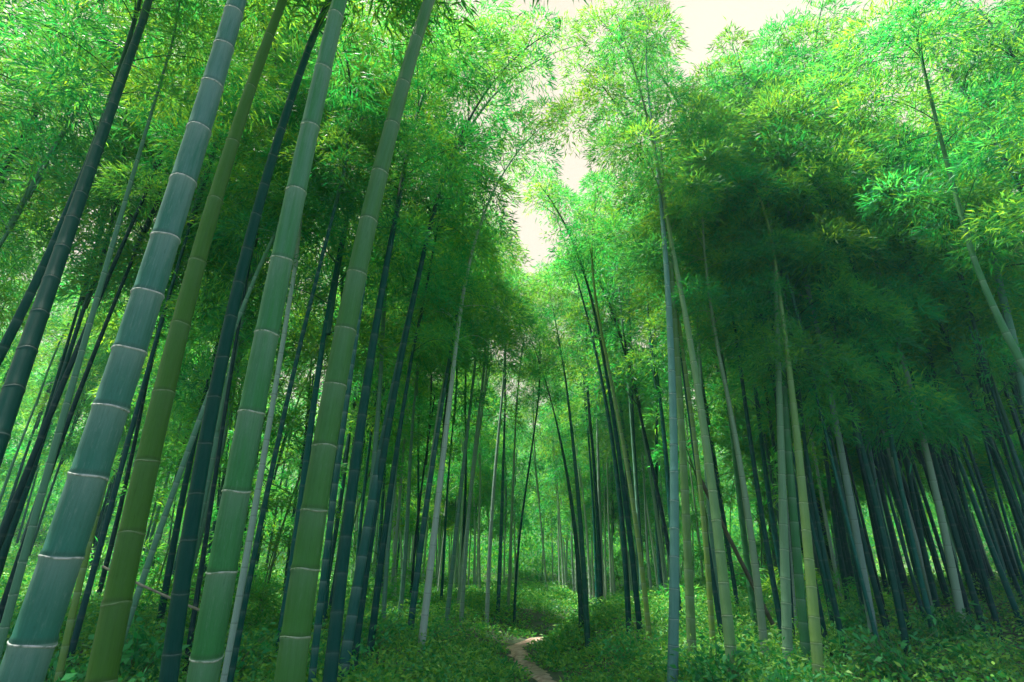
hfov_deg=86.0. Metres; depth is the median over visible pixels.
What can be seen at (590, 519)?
bamboo
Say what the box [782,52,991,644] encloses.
bamboo
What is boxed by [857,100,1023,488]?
bamboo
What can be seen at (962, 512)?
bamboo
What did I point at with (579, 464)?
bamboo
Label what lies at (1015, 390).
bamboo
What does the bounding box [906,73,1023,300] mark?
bamboo
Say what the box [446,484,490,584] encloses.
bamboo
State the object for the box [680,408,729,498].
bamboo
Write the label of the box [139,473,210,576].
young bamboo
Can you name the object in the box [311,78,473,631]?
bamboo
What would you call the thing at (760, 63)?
bamboo
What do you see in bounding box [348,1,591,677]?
bamboo
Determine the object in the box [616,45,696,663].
bamboo
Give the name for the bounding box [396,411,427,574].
bamboo
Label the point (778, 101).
bamboo
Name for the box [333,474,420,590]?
young bamboo
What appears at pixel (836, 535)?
bamboo
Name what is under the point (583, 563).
bamboo
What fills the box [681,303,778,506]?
bamboo
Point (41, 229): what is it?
bamboo
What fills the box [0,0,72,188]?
bamboo
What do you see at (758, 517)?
bamboo
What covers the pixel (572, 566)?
bamboo
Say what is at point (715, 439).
young bamboo
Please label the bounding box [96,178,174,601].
bamboo
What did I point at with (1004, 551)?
bamboo
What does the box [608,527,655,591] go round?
young bamboo
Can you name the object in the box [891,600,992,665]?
shrub
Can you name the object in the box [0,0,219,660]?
bamboo
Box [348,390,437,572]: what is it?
bamboo
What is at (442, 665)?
ground cover
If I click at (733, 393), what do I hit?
bamboo
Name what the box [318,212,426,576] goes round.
bamboo
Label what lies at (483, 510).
bamboo
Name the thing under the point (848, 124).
bamboo
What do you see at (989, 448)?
bamboo
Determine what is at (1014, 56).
bamboo
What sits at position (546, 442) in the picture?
bamboo
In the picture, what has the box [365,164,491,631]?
bamboo
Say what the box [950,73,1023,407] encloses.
bamboo
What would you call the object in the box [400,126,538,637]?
bamboo
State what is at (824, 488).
young bamboo
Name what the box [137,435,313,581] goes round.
young bamboo
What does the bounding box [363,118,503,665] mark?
bamboo
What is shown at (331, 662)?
bamboo
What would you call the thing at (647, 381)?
bamboo
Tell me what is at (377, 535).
bamboo
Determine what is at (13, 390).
bamboo
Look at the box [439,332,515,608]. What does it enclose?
bamboo
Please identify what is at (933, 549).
bamboo
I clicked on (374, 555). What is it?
bamboo
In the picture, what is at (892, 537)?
bamboo
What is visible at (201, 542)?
young bamboo
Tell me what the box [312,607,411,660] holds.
shrub
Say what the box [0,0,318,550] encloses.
bamboo
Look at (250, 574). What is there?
bamboo
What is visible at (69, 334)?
bamboo
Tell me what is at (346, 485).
bamboo
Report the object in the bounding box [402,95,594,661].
bamboo
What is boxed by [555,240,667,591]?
bamboo
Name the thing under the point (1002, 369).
bamboo
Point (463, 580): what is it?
bamboo
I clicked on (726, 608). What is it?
bamboo
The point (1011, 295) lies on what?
bamboo
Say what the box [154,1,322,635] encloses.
bamboo
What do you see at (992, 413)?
bamboo
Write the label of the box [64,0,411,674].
bamboo
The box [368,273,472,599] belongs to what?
bamboo
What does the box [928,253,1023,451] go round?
bamboo
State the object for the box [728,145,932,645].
bamboo
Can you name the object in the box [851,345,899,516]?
bamboo
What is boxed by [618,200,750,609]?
bamboo
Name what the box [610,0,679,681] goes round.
bamboo
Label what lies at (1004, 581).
bamboo
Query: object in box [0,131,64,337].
bamboo
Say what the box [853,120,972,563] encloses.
bamboo
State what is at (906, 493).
bamboo
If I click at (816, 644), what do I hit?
bamboo
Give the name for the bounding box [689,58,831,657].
bamboo
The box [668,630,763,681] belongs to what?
shrub
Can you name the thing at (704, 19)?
sky
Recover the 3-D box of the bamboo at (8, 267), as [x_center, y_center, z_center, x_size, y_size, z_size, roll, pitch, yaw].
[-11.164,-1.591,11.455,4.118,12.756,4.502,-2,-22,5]
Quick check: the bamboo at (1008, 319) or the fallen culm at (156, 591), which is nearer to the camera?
the fallen culm at (156, 591)
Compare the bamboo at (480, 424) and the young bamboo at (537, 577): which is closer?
the bamboo at (480, 424)
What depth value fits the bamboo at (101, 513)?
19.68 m
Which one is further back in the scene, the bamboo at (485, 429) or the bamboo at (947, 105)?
the bamboo at (485, 429)
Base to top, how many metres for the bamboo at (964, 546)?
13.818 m
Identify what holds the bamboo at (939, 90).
on the ground at (553, 675)
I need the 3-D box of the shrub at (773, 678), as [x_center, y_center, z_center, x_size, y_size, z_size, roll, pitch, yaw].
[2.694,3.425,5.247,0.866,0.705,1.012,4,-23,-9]
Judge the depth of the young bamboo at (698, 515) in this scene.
16.21 m
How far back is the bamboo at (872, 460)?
10.29 m
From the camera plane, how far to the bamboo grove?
24.46 m
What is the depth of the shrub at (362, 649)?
6.19 m
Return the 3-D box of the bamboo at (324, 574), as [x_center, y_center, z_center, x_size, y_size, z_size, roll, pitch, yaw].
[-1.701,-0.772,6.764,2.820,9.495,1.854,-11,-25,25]
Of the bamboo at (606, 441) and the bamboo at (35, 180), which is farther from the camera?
the bamboo at (606, 441)
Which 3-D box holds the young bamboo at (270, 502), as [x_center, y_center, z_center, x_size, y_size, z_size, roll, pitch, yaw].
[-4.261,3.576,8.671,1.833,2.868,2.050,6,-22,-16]
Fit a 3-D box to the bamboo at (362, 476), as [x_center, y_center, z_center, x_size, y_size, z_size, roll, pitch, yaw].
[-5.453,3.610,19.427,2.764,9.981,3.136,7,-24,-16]
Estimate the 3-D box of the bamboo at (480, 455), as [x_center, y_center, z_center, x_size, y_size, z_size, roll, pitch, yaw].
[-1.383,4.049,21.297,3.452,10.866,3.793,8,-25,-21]
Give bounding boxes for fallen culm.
[102,565,199,610]
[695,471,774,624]
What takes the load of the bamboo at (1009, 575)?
on the ground at (553, 675)
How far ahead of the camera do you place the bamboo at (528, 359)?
15.69 m
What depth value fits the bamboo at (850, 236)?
8.05 m
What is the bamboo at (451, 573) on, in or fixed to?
on the ground at (553, 675)
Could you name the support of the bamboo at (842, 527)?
on the ground at (553, 675)
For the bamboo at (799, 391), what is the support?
on the ground at (553, 675)
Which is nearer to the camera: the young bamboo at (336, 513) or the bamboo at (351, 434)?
the young bamboo at (336, 513)
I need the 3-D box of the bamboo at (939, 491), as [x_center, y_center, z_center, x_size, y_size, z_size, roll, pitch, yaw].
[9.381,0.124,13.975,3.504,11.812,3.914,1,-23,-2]
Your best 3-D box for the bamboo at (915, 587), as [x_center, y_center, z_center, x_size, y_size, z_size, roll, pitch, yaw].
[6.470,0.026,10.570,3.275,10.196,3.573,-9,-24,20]
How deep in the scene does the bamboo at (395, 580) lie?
17.86 m
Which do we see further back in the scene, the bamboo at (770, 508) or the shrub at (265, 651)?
the bamboo at (770, 508)
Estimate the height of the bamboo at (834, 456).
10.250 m
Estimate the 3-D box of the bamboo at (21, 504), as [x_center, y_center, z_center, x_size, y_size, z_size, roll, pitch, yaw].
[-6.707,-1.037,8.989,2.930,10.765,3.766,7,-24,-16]
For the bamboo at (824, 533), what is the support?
on the ground at (553, 675)
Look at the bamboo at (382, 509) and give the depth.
16.35 m
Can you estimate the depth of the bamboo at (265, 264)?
12.02 m
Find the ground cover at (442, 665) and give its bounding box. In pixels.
[0,472,1023,681]
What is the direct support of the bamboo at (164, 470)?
on the ground at (553, 675)
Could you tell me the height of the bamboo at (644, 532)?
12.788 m
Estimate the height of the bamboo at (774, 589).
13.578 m
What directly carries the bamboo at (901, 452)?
on the ground at (553, 675)
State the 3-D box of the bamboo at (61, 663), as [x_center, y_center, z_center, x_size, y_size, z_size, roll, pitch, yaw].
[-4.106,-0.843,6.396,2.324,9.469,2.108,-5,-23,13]
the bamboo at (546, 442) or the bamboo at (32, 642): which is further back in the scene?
the bamboo at (546, 442)
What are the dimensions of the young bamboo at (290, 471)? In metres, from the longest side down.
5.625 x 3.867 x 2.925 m
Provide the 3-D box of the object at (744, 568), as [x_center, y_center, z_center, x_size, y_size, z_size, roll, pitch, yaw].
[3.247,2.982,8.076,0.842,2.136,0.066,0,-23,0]
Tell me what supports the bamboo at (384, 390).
on the ground at (553, 675)
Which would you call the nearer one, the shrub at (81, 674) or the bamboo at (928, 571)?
the shrub at (81, 674)
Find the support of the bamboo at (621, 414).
on the ground at (553, 675)
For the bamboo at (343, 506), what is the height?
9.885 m
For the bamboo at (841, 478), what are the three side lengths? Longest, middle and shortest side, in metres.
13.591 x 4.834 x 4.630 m
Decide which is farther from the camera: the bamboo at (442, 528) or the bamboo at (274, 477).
the bamboo at (442, 528)
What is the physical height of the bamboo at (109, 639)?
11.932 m
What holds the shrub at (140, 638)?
on the ground at (553, 675)
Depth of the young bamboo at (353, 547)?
14.36 m
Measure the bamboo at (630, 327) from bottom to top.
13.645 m
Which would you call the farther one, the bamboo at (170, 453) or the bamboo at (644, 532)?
the bamboo at (644, 532)
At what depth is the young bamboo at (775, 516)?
16.30 m
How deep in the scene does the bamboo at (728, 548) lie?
12.29 m
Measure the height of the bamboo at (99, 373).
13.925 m
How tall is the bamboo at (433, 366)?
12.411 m
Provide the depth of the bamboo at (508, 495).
30.77 m
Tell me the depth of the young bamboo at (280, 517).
11.39 m
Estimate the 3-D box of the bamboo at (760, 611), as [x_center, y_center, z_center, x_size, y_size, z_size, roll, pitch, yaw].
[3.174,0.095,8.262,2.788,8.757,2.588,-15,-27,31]
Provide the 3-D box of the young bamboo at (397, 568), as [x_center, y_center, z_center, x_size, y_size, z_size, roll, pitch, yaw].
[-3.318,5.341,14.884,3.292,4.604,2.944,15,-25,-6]
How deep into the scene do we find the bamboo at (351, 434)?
20.55 m
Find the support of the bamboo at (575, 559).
on the ground at (553, 675)
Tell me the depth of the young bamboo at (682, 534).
28.29 m
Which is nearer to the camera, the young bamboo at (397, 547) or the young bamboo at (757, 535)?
the young bamboo at (757, 535)
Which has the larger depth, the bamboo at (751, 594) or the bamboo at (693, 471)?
the bamboo at (693, 471)
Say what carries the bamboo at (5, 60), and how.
on the ground at (553, 675)
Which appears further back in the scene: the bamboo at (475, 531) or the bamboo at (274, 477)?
the bamboo at (475, 531)
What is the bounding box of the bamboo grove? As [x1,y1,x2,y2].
[0,252,1023,598]
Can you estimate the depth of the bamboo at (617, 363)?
13.21 m
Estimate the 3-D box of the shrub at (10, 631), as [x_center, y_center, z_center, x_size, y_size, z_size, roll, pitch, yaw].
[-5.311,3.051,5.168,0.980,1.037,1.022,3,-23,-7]
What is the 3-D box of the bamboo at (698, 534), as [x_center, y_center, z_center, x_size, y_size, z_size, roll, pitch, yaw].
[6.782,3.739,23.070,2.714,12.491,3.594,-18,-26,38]
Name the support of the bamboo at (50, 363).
on the ground at (553, 675)
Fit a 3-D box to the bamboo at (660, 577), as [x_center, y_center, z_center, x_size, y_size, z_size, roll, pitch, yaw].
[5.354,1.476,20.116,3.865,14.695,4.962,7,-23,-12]
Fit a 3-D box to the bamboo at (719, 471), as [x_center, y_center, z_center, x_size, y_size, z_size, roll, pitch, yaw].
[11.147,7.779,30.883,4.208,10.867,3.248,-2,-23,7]
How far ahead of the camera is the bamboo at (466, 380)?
18.22 m
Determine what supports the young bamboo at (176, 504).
on the ground at (553, 675)
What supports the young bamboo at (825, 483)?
on the ground at (553, 675)
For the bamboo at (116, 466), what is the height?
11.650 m
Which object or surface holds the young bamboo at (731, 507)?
on the ground at (553, 675)
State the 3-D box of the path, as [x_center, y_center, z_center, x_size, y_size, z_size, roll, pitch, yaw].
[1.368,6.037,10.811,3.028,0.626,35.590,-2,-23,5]
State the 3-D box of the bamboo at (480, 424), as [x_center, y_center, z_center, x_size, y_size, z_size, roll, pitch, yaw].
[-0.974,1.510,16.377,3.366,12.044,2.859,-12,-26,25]
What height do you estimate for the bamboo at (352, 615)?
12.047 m
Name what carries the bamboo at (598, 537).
on the ground at (553, 675)
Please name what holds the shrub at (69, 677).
on the ground at (553, 675)
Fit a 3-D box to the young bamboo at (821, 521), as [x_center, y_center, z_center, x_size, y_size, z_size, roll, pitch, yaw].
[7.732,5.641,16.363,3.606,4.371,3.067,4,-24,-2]
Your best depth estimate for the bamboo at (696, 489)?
25.04 m
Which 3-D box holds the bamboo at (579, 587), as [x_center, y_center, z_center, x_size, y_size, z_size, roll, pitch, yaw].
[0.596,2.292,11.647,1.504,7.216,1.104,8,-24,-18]
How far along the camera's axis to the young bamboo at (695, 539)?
30.77 m
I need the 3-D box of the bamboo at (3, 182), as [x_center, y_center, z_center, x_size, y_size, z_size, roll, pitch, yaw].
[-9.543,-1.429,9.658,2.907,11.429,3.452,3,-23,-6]
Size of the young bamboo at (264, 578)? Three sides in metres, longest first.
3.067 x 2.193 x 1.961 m
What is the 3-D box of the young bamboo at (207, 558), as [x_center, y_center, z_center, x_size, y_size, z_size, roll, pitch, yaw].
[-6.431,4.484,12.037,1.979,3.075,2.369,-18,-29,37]
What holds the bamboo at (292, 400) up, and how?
on the ground at (553, 675)
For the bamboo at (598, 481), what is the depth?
20.26 m
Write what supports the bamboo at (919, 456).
on the ground at (553, 675)
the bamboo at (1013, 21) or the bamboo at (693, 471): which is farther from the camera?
the bamboo at (693, 471)
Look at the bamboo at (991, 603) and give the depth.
8.77 m
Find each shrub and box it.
[0,613,18,664]
[44,650,131,681]
[61,668,146,681]
[85,611,189,681]
[154,622,281,681]
[308,633,377,675]
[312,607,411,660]
[598,625,666,668]
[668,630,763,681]
[756,658,837,681]
[824,592,885,648]
[828,607,993,681]
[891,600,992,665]
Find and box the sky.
[0,0,1022,509]
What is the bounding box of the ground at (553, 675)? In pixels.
[0,472,1023,681]
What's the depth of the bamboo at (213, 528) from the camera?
14.65 m
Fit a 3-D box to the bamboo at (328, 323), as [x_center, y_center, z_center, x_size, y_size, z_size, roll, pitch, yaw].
[-2.768,-1.660,9.289,3.936,12.703,4.243,-8,-24,18]
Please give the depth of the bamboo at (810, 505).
9.23 m
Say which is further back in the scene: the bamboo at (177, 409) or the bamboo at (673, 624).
the bamboo at (177, 409)
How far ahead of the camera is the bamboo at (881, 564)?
14.26 m
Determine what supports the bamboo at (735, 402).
on the ground at (553, 675)
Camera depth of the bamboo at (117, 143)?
9.59 m
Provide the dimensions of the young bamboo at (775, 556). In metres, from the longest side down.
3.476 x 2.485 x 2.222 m
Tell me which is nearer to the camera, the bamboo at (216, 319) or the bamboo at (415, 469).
the bamboo at (216, 319)
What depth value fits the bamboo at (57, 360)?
22.28 m
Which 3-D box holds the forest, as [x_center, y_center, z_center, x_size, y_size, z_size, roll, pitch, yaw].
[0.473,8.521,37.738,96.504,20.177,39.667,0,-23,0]
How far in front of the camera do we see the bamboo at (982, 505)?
12.93 m
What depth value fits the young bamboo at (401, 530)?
24.70 m
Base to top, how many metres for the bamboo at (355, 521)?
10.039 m
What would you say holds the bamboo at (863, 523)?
on the ground at (553, 675)
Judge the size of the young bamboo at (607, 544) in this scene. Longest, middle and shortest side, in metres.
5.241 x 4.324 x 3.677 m
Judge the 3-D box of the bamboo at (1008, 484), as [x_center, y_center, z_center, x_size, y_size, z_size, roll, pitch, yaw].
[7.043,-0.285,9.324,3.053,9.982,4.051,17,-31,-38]
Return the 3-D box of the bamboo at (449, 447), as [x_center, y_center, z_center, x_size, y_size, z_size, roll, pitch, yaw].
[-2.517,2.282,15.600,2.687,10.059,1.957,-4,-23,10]
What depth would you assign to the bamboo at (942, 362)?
10.46 m
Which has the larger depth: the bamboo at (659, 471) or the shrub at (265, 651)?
the bamboo at (659, 471)
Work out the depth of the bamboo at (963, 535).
11.46 m
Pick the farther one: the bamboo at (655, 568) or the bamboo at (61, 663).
the bamboo at (655, 568)
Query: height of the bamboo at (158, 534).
8.499 m
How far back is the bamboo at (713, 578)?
12.33 m
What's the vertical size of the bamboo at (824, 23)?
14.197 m
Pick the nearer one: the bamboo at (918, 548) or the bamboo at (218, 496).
the bamboo at (918, 548)
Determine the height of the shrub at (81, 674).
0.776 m
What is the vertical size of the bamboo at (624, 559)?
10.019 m
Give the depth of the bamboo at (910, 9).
7.41 m
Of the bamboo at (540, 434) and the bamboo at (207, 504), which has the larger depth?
the bamboo at (540, 434)
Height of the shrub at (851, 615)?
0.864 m
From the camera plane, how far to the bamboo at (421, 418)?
18.34 m
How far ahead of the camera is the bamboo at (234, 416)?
16.93 m
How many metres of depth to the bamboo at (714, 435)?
26.05 m
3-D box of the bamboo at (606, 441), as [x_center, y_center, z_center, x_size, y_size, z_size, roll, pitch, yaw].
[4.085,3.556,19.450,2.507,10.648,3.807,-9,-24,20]
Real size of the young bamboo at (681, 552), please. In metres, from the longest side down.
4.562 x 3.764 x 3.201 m
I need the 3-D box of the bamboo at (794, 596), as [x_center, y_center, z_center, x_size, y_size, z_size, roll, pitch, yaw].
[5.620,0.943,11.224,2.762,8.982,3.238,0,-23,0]
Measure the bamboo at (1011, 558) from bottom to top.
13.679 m
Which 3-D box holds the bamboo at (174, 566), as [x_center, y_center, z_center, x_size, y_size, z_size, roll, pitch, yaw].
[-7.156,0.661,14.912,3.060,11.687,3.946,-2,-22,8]
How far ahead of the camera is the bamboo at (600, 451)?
24.07 m
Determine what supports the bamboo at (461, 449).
on the ground at (553, 675)
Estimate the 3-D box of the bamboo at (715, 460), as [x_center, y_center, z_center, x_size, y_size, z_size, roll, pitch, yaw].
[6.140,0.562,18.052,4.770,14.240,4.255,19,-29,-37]
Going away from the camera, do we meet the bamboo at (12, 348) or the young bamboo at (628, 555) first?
the bamboo at (12, 348)
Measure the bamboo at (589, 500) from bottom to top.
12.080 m
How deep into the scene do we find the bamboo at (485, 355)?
12.25 m
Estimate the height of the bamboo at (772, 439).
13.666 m
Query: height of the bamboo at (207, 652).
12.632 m
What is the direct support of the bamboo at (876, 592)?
on the ground at (553, 675)
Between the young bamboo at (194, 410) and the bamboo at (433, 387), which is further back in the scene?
the bamboo at (433, 387)
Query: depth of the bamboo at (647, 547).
21.16 m
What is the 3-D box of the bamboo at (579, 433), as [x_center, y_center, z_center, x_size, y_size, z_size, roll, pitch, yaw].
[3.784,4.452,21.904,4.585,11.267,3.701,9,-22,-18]
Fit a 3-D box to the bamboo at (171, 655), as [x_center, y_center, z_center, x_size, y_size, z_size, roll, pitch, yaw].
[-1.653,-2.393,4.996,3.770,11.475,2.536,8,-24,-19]
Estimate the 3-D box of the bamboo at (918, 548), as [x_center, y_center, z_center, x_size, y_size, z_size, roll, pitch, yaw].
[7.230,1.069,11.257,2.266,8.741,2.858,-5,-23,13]
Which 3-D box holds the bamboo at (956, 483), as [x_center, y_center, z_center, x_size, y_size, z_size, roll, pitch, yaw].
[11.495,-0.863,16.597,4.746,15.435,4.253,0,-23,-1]
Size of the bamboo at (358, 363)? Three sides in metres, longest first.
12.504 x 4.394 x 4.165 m
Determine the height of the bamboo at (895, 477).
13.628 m
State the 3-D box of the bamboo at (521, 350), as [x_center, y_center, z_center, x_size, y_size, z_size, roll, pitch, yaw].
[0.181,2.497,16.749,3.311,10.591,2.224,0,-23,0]
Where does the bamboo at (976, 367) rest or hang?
on the ground at (553, 675)
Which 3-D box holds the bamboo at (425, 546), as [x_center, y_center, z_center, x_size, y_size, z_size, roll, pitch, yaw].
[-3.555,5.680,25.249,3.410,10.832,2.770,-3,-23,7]
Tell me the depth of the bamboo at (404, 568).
11.86 m
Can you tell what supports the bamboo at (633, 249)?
on the ground at (553, 675)
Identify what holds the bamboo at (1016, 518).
on the ground at (553, 675)
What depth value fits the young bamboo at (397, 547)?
33.04 m
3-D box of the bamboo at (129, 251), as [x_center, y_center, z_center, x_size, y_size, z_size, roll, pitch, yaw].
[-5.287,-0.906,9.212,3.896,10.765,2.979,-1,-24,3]
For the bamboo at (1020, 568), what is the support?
on the ground at (553, 675)
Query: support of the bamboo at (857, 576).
on the ground at (553, 675)
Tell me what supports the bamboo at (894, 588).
on the ground at (553, 675)
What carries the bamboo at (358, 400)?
on the ground at (553, 675)
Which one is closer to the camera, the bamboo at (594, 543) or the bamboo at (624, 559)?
the bamboo at (624, 559)
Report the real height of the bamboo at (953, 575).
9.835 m
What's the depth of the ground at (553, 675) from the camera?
11.25 m
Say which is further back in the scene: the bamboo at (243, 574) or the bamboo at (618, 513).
the bamboo at (618, 513)
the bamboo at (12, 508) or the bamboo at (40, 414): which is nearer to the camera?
the bamboo at (12, 508)
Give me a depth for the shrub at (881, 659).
6.18 m
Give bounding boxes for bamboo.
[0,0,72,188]
[0,0,130,277]
[0,0,163,179]
[0,0,176,249]
[0,0,205,578]
[0,0,211,571]
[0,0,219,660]
[0,0,246,681]
[0,0,247,466]
[0,0,298,365]
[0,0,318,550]
[0,0,395,622]
[0,1,32,184]
[0,33,99,328]
[0,62,106,212]
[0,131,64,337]
[0,197,70,398]
[0,257,128,527]
[0,267,71,435]
[0,270,124,503]
[23,293,125,421]
[43,56,220,381]
[45,270,146,411]
[53,2,291,681]
[53,18,323,412]
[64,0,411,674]
[65,74,233,313]
[65,260,217,440]
[84,0,434,681]
[86,261,249,581]
[88,272,212,568]
[88,426,253,602]
[89,322,191,558]
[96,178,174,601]
[113,81,399,559]
[114,335,229,498]
[115,290,261,469]
[123,316,249,573]
[124,4,397,642]
[127,336,227,564]
[134,366,319,644]
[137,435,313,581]
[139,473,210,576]
[142,0,372,678]
[149,136,347,574]
[149,502,217,583]
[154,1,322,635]
[154,395,364,630]
[155,477,272,601]
[158,0,497,681]
[164,321,272,581]
[168,63,325,611]
[172,249,319,574]
[179,345,240,508]
[180,295,315,453]
[186,0,346,681]
[186,482,291,636]
[187,34,406,681]
[188,483,298,627]
[189,470,293,604]
[204,7,490,651]
[226,295,320,577]
[227,0,414,681]
[235,241,364,590]
[239,162,444,636]
[252,413,419,608]
[252,495,342,625]
[253,299,340,579]
[254,0,592,681]
[270,0,536,681]
[298,203,451,565]
[308,0,480,681]
[311,23,500,495]
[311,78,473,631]
[316,288,428,475]
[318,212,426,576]
[323,286,445,475]
[325,499,392,605]
[329,450,438,606]
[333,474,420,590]
[336,443,368,555]
[337,20,576,681]
[337,410,396,502]
[337,433,381,499]
[338,248,456,583]
[342,404,372,550]
[345,399,368,499]
[345,422,397,580]
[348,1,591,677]
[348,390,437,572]
[349,255,439,444]
[349,313,448,604]
[357,193,473,619]
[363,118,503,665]
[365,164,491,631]
[365,208,534,462]
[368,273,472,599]
[370,407,405,580]
[371,303,472,555]
[372,309,439,596]
[372,509,428,576]
[373,433,394,576]
[373,490,420,581]
[387,307,467,605]
[390,423,436,477]
[393,166,525,514]
[396,367,495,590]
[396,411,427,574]
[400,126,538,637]
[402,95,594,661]
[414,388,466,587]
[419,438,477,558]
[428,253,532,615]
[439,291,506,558]
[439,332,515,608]
[439,350,517,590]
[444,356,494,587]
[445,195,542,636]
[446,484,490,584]
[448,418,501,581]
[459,232,557,627]
[468,261,567,613]
[479,253,548,626]
[483,269,554,618]
[489,322,588,589]
[490,399,539,539]
[501,341,585,587]
[503,304,574,626]
[504,303,583,635]
[506,159,649,643]
[507,183,654,603]
[521,198,645,602]
[522,178,713,559]
[523,166,651,651]
[524,269,596,652]
[530,517,594,591]
[535,0,778,681]
[535,231,663,603]
[535,417,570,581]
[538,337,617,602]
[538,360,595,592]
[541,195,631,636]
[545,401,591,592]
[547,374,595,578]
[551,207,678,608]
[553,47,740,640]
[554,347,647,603]
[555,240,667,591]
[556,373,622,596]
[557,245,646,591]
[560,0,781,644]
[562,219,685,554]
[573,389,651,594]
[582,510,655,589]
[583,165,749,621]
[584,109,747,651]
[588,312,660,588]
[589,381,641,577]
[594,220,689,583]
[600,349,654,580]
[603,332,679,586]
[608,278,696,590]
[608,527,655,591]
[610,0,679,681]
[613,201,694,627]
[613,528,657,572]
[614,336,678,592]
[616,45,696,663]
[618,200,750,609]
[619,153,793,638]
[622,192,730,579]
[623,87,829,669]
[627,209,760,416]
[629,380,690,576]
[632,309,703,580]
[640,400,835,615]
[651,67,945,677]
[652,511,701,578]
[654,501,701,577]
[659,46,857,653]
[659,244,752,577]
[662,108,932,666]
[669,59,835,631]
[671,121,843,628]
[674,113,824,681]
[675,118,793,571]
[678,457,703,490]
[679,523,701,576]
[680,16,873,673]
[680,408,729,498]
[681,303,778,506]
[682,131,866,618]
[683,374,727,533]
[683,471,774,593]
[686,274,821,576]
[687,423,734,509]
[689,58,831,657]
[690,377,728,508]
[692,59,903,657]
[692,327,811,499]
[693,437,836,597]
[703,245,823,629]
[713,368,767,575]
[718,201,873,608]
[721,132,951,672]
[724,352,876,545]
[727,0,942,627]
[727,124,828,681]
[727,500,779,576]
[728,4,893,648]
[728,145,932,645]
[735,461,831,586]
[745,365,851,587]
[747,426,893,612]
[753,326,849,517]
[755,339,843,605]
[757,474,788,580]
[757,492,840,578]
[764,168,939,634]
[766,349,902,626]
[772,116,994,664]
[779,122,885,612]
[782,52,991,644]
[784,64,963,592]
[785,215,1013,641]
[796,127,969,654]
[797,96,1023,528]
[802,93,992,634]
[803,256,951,587]
[804,0,1023,375]
[813,478,832,578]
[816,131,1013,595]
[817,110,884,189]
[818,485,868,574]
[824,306,938,627]
[825,89,945,602]
[826,123,962,603]
[826,180,906,628]
[828,219,1023,632]
[829,458,856,591]
[832,112,1011,584]
[845,401,890,588]
[847,381,980,598]
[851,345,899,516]
[852,101,1023,490]
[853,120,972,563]
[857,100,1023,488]
[859,463,888,591]
[864,96,940,157]
[864,357,986,602]
[864,379,918,540]
[865,123,1005,643]
[865,227,991,615]
[869,105,1023,514]
[873,320,1023,605]
[886,0,1023,342]
[894,122,1023,584]
[894,441,917,536]
[895,0,1023,275]
[902,0,1023,215]
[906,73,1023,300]
[913,14,1023,410]
[920,124,1023,499]
[924,130,1023,516]
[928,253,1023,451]
[930,407,992,588]
[932,462,947,517]
[943,40,1023,423]
[947,0,1023,195]
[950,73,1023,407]
[950,333,1023,545]
[952,247,1023,475]
[952,476,973,547]
[962,0,1023,72]
[963,432,1014,587]
[964,262,1022,478]
[974,191,1023,438]
[975,187,1023,401]
[981,474,1023,587]
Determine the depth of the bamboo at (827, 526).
12.56 m
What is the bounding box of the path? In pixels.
[505,629,559,681]
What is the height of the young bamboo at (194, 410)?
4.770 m
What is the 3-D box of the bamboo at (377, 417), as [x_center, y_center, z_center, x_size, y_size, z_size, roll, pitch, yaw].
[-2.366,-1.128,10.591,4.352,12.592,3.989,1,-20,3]
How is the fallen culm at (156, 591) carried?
on the ground at (553, 675)
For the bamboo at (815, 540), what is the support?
on the ground at (553, 675)
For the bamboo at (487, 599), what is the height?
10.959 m
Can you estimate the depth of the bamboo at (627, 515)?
11.57 m
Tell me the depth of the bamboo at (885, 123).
15.88 m
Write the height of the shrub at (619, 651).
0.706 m
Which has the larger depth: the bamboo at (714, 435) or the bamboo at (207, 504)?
the bamboo at (714, 435)
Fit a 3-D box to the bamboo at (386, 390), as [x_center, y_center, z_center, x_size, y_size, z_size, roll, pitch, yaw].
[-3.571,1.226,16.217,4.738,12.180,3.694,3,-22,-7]
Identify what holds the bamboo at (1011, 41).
on the ground at (553, 675)
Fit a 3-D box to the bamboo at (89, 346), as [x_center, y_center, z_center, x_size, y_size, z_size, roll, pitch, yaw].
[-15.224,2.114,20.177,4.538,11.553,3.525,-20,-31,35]
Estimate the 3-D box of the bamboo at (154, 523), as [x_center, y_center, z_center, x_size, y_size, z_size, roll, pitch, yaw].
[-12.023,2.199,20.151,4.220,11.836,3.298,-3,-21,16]
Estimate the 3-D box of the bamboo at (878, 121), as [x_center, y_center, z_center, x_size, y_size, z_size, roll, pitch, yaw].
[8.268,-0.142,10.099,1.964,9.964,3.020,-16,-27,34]
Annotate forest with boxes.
[0,329,1023,583]
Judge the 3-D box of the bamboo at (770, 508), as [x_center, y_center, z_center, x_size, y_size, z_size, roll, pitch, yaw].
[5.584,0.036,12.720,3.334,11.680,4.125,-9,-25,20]
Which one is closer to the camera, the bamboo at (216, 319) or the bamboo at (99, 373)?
the bamboo at (216, 319)
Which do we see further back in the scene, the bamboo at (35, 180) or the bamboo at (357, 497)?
the bamboo at (357, 497)
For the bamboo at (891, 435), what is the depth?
8.02 m
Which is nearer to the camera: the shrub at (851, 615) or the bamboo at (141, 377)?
the shrub at (851, 615)
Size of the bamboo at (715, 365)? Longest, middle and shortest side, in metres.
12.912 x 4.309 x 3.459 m
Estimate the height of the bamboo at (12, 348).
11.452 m
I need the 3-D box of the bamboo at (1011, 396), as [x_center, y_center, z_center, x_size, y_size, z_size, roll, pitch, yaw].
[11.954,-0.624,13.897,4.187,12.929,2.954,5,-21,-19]
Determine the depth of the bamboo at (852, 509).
8.66 m
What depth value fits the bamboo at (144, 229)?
7.93 m
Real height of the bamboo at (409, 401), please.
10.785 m
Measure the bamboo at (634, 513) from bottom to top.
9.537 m
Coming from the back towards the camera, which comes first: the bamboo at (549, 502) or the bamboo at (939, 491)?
the bamboo at (549, 502)

